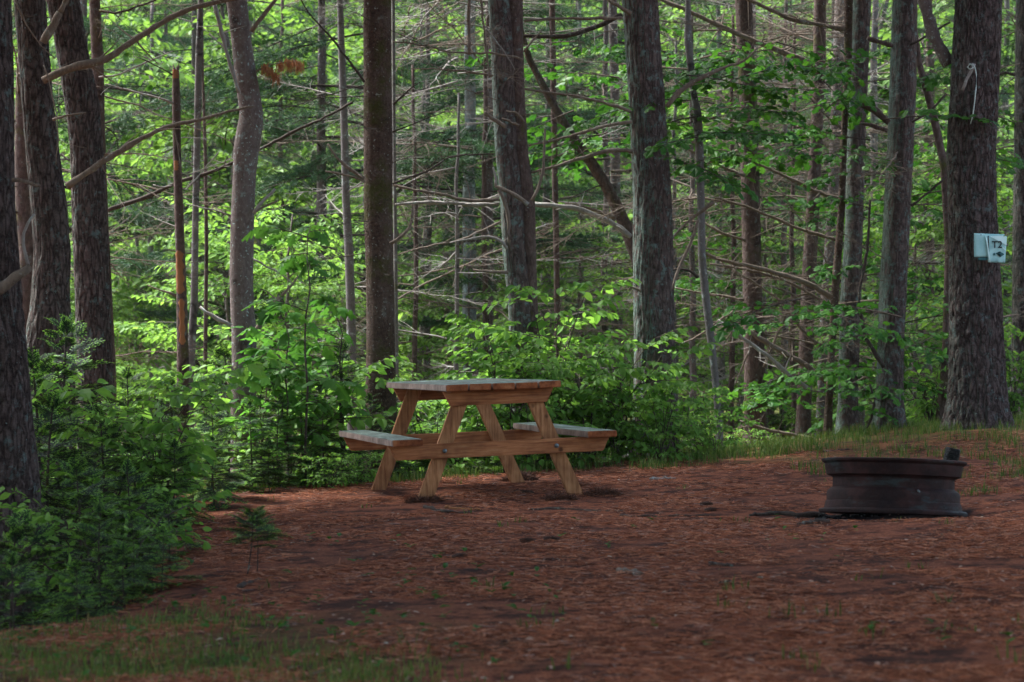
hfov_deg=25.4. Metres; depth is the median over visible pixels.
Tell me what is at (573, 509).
tree root
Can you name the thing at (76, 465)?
fir sapling
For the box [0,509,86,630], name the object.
fir sapling
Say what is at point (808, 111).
pine tree
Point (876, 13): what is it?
background tree
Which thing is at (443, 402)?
leafy shrub
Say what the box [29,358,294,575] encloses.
leafy shrub
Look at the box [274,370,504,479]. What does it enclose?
leafy shrub
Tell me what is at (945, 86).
leafy tree
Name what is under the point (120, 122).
pine tree
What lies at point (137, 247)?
young maple
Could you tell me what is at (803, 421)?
pine tree
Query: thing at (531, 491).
pine cone
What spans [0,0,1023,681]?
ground
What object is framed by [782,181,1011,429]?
young maple
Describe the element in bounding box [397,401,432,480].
fir sapling
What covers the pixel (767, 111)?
leafy tree
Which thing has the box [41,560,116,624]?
fir sapling
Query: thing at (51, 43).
leafy tree
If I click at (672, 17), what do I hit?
young maple
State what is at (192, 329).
birch tree
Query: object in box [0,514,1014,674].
ground cover
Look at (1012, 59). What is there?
pine tree
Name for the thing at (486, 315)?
background tree
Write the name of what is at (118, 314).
young maple
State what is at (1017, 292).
pine tree
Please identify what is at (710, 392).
leafy shrub
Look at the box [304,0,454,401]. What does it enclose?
pine tree
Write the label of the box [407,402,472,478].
fir sapling
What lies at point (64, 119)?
pine tree
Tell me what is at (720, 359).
background tree
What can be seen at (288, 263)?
sapling
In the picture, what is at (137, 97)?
pine tree
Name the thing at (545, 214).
pine tree
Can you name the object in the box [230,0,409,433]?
leafy tree
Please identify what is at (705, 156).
leafy tree
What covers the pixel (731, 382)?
background tree
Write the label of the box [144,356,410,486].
leafy shrub
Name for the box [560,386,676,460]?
leafy shrub
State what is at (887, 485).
fire ring
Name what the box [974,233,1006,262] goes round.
trail sign
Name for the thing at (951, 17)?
pine tree
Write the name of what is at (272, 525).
fir sapling
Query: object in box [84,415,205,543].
fir sapling
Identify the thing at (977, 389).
pine tree
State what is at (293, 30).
leafy tree
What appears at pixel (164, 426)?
leafy shrub
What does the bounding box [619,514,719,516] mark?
tree root
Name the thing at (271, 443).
fir sapling
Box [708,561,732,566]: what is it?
stick
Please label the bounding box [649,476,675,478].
stick
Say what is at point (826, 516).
charcoal
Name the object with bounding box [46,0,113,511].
pine tree
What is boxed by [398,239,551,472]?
young maple
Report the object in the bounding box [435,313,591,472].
leafy shrub
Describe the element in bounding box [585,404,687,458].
leafy shrub
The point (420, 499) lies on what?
needle pile
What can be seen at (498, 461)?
fir sapling
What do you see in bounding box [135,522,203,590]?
fir sapling
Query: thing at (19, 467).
pine tree
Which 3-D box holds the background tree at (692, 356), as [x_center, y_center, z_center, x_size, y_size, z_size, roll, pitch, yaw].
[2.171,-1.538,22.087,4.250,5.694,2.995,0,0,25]
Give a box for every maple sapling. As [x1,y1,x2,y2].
[215,304,318,486]
[243,336,317,486]
[276,300,371,455]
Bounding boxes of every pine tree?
[0,0,54,628]
[12,0,287,324]
[12,14,125,404]
[13,0,259,534]
[14,0,186,383]
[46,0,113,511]
[59,0,264,415]
[69,0,311,480]
[101,0,362,417]
[150,0,610,304]
[166,0,478,457]
[253,0,479,446]
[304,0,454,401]
[315,0,622,469]
[328,0,620,348]
[393,0,563,468]
[398,0,680,367]
[409,0,668,254]
[443,0,823,455]
[524,0,768,458]
[550,10,723,297]
[563,0,822,411]
[581,0,886,295]
[581,0,948,443]
[659,0,949,429]
[681,0,930,437]
[682,0,907,441]
[696,0,869,281]
[714,0,953,284]
[723,0,941,404]
[798,0,946,413]
[812,0,1023,416]
[867,4,1001,327]
[904,0,1014,376]
[917,0,1015,430]
[934,0,1015,264]
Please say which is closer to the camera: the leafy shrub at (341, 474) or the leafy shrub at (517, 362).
the leafy shrub at (341, 474)
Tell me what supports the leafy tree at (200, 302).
on the ground at (432, 610)
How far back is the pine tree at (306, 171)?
24.36 m
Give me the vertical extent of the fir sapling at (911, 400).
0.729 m
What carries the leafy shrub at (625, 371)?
on the ground at (432, 610)
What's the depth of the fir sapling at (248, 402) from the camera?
15.18 m
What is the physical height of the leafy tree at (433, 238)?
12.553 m
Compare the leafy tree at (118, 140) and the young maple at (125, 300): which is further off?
the leafy tree at (118, 140)
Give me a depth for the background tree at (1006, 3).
29.96 m
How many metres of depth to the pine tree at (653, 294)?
17.67 m
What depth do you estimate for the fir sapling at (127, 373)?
14.21 m
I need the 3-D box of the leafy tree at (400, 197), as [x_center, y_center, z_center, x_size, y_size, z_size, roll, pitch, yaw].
[-0.658,-1.928,37.819,5.373,7.833,5.151,0,0,-31]
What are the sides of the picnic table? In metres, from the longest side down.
1.805 x 1.382 x 0.798 m
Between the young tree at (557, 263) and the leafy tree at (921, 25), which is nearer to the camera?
the young tree at (557, 263)
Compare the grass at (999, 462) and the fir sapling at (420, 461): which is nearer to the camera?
the grass at (999, 462)
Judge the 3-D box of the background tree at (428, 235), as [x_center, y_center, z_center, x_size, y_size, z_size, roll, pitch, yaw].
[-1.021,-1.252,26.895,3.420,6.303,4.476,0,0,26]
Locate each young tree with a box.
[189,8,236,479]
[322,0,398,412]
[397,0,690,420]
[765,0,1005,436]
[807,30,1021,432]
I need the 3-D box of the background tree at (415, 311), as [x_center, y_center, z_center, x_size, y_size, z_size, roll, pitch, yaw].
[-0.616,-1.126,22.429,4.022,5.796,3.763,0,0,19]
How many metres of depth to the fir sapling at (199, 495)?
13.86 m
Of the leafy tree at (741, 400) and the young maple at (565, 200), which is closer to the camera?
the young maple at (565, 200)
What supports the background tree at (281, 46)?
on the ground at (432, 610)
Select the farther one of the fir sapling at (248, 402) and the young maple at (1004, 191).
the young maple at (1004, 191)
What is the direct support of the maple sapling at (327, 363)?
on the ground at (432, 610)
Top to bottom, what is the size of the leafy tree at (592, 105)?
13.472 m
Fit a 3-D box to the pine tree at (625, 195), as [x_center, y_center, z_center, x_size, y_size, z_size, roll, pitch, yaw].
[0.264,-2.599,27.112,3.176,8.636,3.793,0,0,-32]
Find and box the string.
[967,63,976,123]
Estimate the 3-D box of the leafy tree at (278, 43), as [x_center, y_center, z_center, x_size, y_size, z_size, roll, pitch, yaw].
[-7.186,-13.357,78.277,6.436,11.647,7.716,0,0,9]
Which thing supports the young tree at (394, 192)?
on the ground at (432, 610)
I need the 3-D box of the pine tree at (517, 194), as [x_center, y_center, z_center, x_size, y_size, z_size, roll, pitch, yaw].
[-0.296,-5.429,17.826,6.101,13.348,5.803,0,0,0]
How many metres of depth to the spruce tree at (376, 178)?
16.91 m
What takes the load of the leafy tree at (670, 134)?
on the ground at (432, 610)
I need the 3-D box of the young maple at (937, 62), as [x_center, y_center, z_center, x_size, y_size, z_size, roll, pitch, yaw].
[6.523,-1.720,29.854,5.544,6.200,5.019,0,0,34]
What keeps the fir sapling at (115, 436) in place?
on the ground at (432, 610)
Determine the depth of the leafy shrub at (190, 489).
11.96 m
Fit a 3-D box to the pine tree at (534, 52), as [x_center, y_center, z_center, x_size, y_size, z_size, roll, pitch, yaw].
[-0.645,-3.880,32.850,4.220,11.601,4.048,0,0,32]
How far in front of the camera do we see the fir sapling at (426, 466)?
16.84 m
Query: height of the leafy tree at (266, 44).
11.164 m
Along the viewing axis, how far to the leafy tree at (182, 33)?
48.63 m
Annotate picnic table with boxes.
[339,378,616,497]
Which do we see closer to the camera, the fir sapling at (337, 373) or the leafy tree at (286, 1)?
the fir sapling at (337, 373)
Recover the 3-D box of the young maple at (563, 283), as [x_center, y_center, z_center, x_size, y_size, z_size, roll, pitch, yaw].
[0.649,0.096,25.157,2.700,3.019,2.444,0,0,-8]
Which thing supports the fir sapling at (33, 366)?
on the ground at (432, 610)
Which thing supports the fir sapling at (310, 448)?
on the ground at (432, 610)
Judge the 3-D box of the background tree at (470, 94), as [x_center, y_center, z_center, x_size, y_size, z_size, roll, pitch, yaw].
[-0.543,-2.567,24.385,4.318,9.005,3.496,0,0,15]
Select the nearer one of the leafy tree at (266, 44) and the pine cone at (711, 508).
the pine cone at (711, 508)
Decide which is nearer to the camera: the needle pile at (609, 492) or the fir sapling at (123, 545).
the fir sapling at (123, 545)
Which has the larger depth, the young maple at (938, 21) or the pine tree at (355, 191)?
the pine tree at (355, 191)
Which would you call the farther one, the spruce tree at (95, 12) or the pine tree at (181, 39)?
the pine tree at (181, 39)
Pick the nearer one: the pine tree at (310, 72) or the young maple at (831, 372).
the young maple at (831, 372)
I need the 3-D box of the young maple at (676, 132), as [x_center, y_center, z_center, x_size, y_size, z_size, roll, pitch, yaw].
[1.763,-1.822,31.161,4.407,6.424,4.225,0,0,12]
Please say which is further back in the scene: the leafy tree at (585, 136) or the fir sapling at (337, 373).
the leafy tree at (585, 136)
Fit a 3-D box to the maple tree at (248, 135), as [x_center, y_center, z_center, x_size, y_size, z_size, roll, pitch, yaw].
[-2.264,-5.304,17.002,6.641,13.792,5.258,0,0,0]
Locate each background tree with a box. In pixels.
[12,0,256,456]
[64,2,220,437]
[151,0,338,471]
[219,19,495,473]
[220,0,632,483]
[258,0,607,418]
[259,0,633,469]
[265,4,584,445]
[289,0,615,469]
[308,94,480,462]
[353,1,501,371]
[413,0,739,459]
[442,0,696,388]
[524,0,932,453]
[527,0,886,423]
[536,0,934,444]
[549,1,820,429]
[606,0,873,435]
[620,0,945,436]
[698,0,1013,422]
[705,0,868,425]
[705,0,1012,425]
[727,1,911,359]
[778,0,1011,413]
[923,0,1015,389]
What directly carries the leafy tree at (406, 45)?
on the ground at (432, 610)
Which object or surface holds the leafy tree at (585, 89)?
on the ground at (432, 610)
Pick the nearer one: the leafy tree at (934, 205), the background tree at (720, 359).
the background tree at (720, 359)
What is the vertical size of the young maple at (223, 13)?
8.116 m
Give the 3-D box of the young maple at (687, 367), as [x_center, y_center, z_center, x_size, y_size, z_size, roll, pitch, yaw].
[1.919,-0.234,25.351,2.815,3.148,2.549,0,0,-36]
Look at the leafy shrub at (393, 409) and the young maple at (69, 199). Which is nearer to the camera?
the leafy shrub at (393, 409)
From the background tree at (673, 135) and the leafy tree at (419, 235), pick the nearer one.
the background tree at (673, 135)
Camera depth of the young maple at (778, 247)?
24.81 m
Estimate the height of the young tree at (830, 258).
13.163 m
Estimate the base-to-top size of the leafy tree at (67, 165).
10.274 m
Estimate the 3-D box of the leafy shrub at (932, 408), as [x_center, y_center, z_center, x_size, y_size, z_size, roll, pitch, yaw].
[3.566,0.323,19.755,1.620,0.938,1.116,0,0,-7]
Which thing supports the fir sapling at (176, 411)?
on the ground at (432, 610)
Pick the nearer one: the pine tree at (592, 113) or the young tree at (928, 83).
the young tree at (928, 83)
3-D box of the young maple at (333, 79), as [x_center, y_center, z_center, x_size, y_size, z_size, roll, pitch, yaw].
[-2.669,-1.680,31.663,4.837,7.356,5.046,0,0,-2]
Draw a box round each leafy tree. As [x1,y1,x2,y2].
[12,0,208,310]
[13,3,147,361]
[14,8,175,433]
[15,48,125,357]
[49,38,176,357]
[58,0,188,165]
[61,0,300,396]
[71,103,310,430]
[87,0,461,361]
[104,5,327,303]
[105,4,264,380]
[109,0,362,440]
[138,0,478,389]
[138,15,413,440]
[206,0,315,110]
[216,0,358,52]
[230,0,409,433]
[262,0,480,319]
[284,0,458,187]
[285,0,340,186]
[292,36,536,434]
[302,4,623,378]
[327,0,496,365]
[395,0,731,381]
[403,0,602,369]
[408,0,775,389]
[433,20,632,352]
[476,3,620,152]
[506,0,725,365]
[526,3,735,389]
[536,2,679,306]
[537,0,811,404]
[575,0,810,321]
[597,0,841,416]
[700,0,1012,324]
[701,0,913,377]
[715,29,943,397]
[780,71,1001,394]
[824,0,1010,399]
[830,1,1013,282]
[842,8,1013,298]
[864,0,1015,318]
[880,2,1013,262]
[935,33,1013,378]
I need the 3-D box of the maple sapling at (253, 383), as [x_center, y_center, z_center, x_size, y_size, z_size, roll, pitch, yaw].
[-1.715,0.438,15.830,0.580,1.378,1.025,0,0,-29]
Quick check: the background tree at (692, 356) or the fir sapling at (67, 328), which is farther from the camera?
the background tree at (692, 356)
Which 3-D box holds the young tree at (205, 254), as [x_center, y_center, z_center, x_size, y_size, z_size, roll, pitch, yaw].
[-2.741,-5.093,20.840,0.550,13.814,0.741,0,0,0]
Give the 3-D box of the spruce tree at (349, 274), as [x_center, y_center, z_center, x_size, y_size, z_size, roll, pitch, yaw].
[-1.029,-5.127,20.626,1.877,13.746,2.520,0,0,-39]
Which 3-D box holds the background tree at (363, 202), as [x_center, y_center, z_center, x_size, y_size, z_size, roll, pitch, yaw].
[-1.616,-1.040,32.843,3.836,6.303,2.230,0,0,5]
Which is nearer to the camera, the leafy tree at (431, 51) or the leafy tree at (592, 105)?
the leafy tree at (431, 51)
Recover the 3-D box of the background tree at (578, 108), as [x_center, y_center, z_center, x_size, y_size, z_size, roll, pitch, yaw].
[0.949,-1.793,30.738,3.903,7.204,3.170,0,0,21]
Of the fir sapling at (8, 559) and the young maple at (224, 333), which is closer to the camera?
the fir sapling at (8, 559)
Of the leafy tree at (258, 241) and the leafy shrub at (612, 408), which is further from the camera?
the leafy tree at (258, 241)
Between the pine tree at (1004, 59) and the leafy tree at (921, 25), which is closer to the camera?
the pine tree at (1004, 59)
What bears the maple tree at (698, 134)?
on the ground at (432, 610)
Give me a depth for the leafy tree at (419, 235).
40.13 m
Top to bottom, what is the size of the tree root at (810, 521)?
0.038 m
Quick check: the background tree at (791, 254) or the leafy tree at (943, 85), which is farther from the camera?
the leafy tree at (943, 85)
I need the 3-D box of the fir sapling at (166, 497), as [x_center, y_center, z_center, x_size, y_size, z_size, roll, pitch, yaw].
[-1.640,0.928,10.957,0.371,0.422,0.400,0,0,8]
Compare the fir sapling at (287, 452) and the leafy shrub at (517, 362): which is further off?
the leafy shrub at (517, 362)
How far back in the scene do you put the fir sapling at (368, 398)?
16.59 m
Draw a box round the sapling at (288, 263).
[241,224,365,485]
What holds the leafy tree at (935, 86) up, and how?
on the ground at (432, 610)
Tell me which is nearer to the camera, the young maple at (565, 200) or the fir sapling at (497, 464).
the fir sapling at (497, 464)
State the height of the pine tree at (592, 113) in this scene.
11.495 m
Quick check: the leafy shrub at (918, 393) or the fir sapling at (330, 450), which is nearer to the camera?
the fir sapling at (330, 450)
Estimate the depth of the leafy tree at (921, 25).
38.22 m
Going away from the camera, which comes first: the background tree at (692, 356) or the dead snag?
the dead snag
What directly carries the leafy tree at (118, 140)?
on the ground at (432, 610)
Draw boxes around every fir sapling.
[0,456,160,630]
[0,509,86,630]
[0,548,71,630]
[27,347,108,618]
[30,312,131,591]
[31,389,125,610]
[39,501,154,619]
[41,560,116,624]
[43,403,156,592]
[62,457,178,589]
[75,366,180,532]
[76,539,163,616]
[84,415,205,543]
[88,511,167,600]
[132,437,215,525]
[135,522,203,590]
[140,378,217,490]
[146,490,212,559]
[179,390,263,502]
[184,433,247,510]
[190,340,272,487]
[220,506,290,573]
[223,398,296,490]
[234,505,281,571]
[240,392,312,488]
[241,437,297,492]
[263,365,339,487]
[286,444,332,486]
[291,398,350,483]
[293,340,381,486]
[320,440,367,484]
[338,392,407,480]
[372,433,425,480]
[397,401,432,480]
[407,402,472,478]
[415,459,453,474]
[453,456,493,473]
[459,406,502,473]
[491,408,508,470]
[687,402,725,448]
[766,376,790,437]
[905,375,924,425]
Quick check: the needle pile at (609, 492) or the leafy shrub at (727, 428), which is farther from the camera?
the leafy shrub at (727, 428)
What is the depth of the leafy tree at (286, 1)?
71.52 m
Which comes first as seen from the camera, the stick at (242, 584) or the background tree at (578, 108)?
the stick at (242, 584)
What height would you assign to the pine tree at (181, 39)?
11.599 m
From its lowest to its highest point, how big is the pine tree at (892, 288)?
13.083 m
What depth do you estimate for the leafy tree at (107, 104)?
41.77 m
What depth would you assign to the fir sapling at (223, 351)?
17.52 m
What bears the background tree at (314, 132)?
on the ground at (432, 610)
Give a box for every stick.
[237,577,261,587]
[444,505,480,509]
[615,567,643,574]
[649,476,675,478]
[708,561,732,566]
[822,448,848,451]
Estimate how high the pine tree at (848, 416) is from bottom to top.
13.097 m
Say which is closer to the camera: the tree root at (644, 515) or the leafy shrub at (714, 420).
the tree root at (644, 515)
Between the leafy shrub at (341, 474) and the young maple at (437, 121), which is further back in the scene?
the young maple at (437, 121)
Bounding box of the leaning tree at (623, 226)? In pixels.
[523,29,632,281]
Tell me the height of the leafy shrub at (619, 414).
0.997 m
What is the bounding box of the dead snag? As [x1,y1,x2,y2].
[102,55,263,489]
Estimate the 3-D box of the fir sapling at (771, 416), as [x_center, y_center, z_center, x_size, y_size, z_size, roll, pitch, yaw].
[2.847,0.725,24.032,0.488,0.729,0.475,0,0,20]
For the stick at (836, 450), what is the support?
on the ground at (432, 610)
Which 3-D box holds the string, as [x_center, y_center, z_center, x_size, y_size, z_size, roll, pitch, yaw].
[3.579,-1.925,17.710,0.077,0.471,0.030,0,0,0]
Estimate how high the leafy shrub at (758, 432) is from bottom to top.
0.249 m
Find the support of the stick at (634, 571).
on the ground at (432, 610)
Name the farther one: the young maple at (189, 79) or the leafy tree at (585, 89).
the leafy tree at (585, 89)
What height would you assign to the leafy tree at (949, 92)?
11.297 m
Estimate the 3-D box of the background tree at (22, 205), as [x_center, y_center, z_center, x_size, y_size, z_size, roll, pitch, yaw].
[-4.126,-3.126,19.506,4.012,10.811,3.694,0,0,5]
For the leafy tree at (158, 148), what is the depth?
61.23 m
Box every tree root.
[423,505,469,512]
[529,507,625,511]
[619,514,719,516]
[749,511,825,516]
[796,519,829,524]
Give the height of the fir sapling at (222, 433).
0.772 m
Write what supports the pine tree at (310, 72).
on the ground at (432, 610)
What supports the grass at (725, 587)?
on the ground at (432, 610)
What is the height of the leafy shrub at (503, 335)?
1.515 m
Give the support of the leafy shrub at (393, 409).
on the ground at (432, 610)
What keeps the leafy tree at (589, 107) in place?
on the ground at (432, 610)
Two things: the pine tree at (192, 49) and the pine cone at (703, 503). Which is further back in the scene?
the pine tree at (192, 49)
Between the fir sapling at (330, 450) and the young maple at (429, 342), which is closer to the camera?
the fir sapling at (330, 450)
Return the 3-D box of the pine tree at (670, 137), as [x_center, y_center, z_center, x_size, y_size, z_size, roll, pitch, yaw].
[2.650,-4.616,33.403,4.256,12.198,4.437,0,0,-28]
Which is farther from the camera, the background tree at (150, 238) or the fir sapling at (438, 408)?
the background tree at (150, 238)
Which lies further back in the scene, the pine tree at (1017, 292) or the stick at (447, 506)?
the pine tree at (1017, 292)
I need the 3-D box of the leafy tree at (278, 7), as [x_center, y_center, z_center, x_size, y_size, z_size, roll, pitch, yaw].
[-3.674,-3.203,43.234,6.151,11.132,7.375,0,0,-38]
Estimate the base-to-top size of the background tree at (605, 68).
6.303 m
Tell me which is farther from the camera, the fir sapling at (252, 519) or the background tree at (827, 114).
the background tree at (827, 114)
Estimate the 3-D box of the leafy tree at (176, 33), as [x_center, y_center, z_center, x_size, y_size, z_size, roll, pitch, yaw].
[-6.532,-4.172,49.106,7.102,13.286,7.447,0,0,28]
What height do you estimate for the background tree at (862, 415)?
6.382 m
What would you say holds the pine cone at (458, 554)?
on the ground at (432, 610)
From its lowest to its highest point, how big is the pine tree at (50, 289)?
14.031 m
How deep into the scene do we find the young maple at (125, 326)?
22.36 m
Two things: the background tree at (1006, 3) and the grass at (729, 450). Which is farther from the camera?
the background tree at (1006, 3)
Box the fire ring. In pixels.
[819,457,967,516]
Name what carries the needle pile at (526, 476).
on the ground at (432, 610)
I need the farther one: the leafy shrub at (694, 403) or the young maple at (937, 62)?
the young maple at (937, 62)
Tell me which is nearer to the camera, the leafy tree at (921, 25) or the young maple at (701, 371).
the young maple at (701, 371)
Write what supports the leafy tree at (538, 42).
on the ground at (432, 610)
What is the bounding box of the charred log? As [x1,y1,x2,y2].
[943,447,960,460]
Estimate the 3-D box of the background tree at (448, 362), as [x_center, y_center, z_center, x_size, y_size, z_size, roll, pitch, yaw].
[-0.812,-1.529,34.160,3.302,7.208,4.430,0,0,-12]
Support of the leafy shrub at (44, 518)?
on the ground at (432, 610)
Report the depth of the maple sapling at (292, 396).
15.91 m
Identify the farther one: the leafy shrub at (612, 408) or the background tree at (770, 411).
the background tree at (770, 411)
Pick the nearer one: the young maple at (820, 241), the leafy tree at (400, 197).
the young maple at (820, 241)
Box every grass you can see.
[0,595,510,681]
[3,560,1023,681]
[180,410,1023,495]
[206,464,1023,526]
[790,448,1023,496]
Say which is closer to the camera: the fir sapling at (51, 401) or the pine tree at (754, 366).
the fir sapling at (51, 401)
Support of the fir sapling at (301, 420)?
on the ground at (432, 610)
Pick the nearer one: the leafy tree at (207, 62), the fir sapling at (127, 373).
the fir sapling at (127, 373)
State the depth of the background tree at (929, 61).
27.96 m
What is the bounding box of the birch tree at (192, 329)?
[159,0,211,478]
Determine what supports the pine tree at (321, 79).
on the ground at (432, 610)
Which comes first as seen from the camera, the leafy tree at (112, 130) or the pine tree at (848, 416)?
the pine tree at (848, 416)
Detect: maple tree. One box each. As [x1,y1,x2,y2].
[186,0,305,486]
[465,0,838,445]
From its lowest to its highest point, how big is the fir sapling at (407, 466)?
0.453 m
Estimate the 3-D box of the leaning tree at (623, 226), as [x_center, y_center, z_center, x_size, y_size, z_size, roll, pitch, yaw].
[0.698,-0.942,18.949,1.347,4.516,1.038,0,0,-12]
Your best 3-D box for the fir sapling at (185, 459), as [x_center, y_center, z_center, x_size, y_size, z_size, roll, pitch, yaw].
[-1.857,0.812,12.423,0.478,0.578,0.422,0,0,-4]
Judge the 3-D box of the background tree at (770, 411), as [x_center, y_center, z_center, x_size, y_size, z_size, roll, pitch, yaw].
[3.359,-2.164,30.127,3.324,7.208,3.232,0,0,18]
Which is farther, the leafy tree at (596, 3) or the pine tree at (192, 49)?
the leafy tree at (596, 3)
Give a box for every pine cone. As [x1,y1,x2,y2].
[452,552,467,557]
[520,537,535,542]
[522,490,533,493]
[544,535,559,540]
[700,501,712,505]
[704,506,716,511]
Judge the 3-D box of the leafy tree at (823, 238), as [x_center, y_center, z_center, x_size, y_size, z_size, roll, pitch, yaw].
[5.529,-1.969,39.330,4.406,6.700,4.596,0,0,33]
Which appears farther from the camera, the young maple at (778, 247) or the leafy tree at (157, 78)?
the leafy tree at (157, 78)
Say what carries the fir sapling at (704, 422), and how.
on the ground at (432, 610)
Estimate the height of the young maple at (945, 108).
5.272 m
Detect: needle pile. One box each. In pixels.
[404,493,446,503]
[498,468,539,481]
[539,490,581,500]
[581,485,624,496]
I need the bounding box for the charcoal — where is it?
[795,513,985,521]
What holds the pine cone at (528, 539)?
on the ground at (432, 610)
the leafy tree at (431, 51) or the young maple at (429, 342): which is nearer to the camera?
the young maple at (429, 342)
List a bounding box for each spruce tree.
[89,0,355,494]
[227,0,494,479]
[258,0,507,462]
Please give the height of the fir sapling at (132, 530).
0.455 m
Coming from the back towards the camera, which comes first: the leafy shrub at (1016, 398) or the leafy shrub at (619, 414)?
the leafy shrub at (1016, 398)
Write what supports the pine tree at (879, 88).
on the ground at (432, 610)
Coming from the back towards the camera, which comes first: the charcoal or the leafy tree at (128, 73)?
the leafy tree at (128, 73)
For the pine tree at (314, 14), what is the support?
on the ground at (432, 610)
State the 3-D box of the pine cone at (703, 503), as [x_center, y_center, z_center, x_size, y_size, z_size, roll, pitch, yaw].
[1.079,0.902,12.615,0.077,0.036,0.036,0,23,-14]
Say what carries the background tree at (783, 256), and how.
on the ground at (432, 610)
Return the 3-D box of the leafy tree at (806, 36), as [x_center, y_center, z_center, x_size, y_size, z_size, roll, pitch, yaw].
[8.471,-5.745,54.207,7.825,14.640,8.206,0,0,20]
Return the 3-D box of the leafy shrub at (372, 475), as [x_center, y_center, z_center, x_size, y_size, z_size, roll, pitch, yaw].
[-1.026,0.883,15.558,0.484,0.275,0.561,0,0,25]
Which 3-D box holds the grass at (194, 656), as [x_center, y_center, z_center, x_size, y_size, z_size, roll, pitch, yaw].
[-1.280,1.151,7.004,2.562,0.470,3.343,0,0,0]
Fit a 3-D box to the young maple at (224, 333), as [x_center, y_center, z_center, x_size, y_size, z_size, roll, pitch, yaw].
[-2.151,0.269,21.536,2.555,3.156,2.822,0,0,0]
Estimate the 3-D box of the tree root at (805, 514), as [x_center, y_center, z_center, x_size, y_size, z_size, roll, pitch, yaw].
[1.463,0.936,12.190,0.461,0.059,0.107,0,0,-19]
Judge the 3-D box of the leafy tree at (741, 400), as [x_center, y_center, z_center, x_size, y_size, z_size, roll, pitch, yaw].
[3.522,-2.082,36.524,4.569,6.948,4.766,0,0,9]
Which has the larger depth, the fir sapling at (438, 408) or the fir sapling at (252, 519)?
the fir sapling at (438, 408)
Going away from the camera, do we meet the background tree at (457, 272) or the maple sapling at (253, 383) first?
the maple sapling at (253, 383)
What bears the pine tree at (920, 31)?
on the ground at (432, 610)
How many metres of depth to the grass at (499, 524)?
12.74 m
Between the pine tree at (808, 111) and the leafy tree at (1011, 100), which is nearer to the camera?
the pine tree at (808, 111)
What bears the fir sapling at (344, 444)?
on the ground at (432, 610)
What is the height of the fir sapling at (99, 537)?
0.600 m
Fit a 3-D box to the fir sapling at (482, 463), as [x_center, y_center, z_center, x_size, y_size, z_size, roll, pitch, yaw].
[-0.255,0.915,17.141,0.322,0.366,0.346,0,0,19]
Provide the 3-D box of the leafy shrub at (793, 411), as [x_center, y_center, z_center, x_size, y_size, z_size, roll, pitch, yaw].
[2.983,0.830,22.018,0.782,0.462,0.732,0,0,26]
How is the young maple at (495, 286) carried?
on the ground at (432, 610)
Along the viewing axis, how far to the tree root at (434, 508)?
12.86 m
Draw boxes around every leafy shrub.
[0,486,232,619]
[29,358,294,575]
[41,371,246,533]
[75,487,205,548]
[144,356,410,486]
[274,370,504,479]
[290,454,380,488]
[320,451,396,484]
[321,357,604,471]
[352,377,574,476]
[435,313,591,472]
[445,350,621,466]
[448,278,640,467]
[478,326,722,468]
[504,390,632,462]
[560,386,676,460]
[566,336,689,462]
[583,377,737,460]
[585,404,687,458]
[613,385,736,457]
[672,398,769,453]
[673,410,731,452]
[723,427,788,444]
[779,404,836,437]
[823,324,1021,422]
[907,384,936,415]
[1004,325,1023,418]
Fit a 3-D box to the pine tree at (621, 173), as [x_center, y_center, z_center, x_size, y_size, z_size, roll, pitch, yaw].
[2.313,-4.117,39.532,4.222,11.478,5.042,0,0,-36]
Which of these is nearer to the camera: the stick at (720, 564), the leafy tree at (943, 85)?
the stick at (720, 564)
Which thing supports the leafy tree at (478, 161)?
on the ground at (432, 610)
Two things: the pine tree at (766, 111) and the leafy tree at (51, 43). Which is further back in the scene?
the leafy tree at (51, 43)
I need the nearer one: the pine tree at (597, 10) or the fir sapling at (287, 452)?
the fir sapling at (287, 452)
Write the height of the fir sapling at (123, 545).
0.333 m
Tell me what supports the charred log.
in the fire ring
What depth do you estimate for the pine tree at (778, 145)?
27.53 m
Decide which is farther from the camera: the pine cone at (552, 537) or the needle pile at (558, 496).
the needle pile at (558, 496)
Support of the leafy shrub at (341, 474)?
on the ground at (432, 610)
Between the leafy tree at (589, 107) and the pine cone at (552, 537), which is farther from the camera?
the leafy tree at (589, 107)
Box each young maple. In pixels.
[13,0,294,481]
[14,134,155,459]
[59,64,266,436]
[66,0,460,491]
[69,233,173,487]
[70,271,172,482]
[76,196,365,484]
[146,0,479,458]
[151,204,422,483]
[221,0,586,433]
[288,239,467,474]
[326,61,682,460]
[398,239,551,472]
[432,142,712,404]
[444,213,688,460]
[476,1,789,418]
[540,1,814,426]
[548,180,814,442]
[668,0,945,424]
[669,0,1015,396]
[673,0,1023,434]
[676,182,869,435]
[696,190,940,435]
[743,24,1014,411]
[776,0,1015,418]
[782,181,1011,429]
[822,114,1013,422]
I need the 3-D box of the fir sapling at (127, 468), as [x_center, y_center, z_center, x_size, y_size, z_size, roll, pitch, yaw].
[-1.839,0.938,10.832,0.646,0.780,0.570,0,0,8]

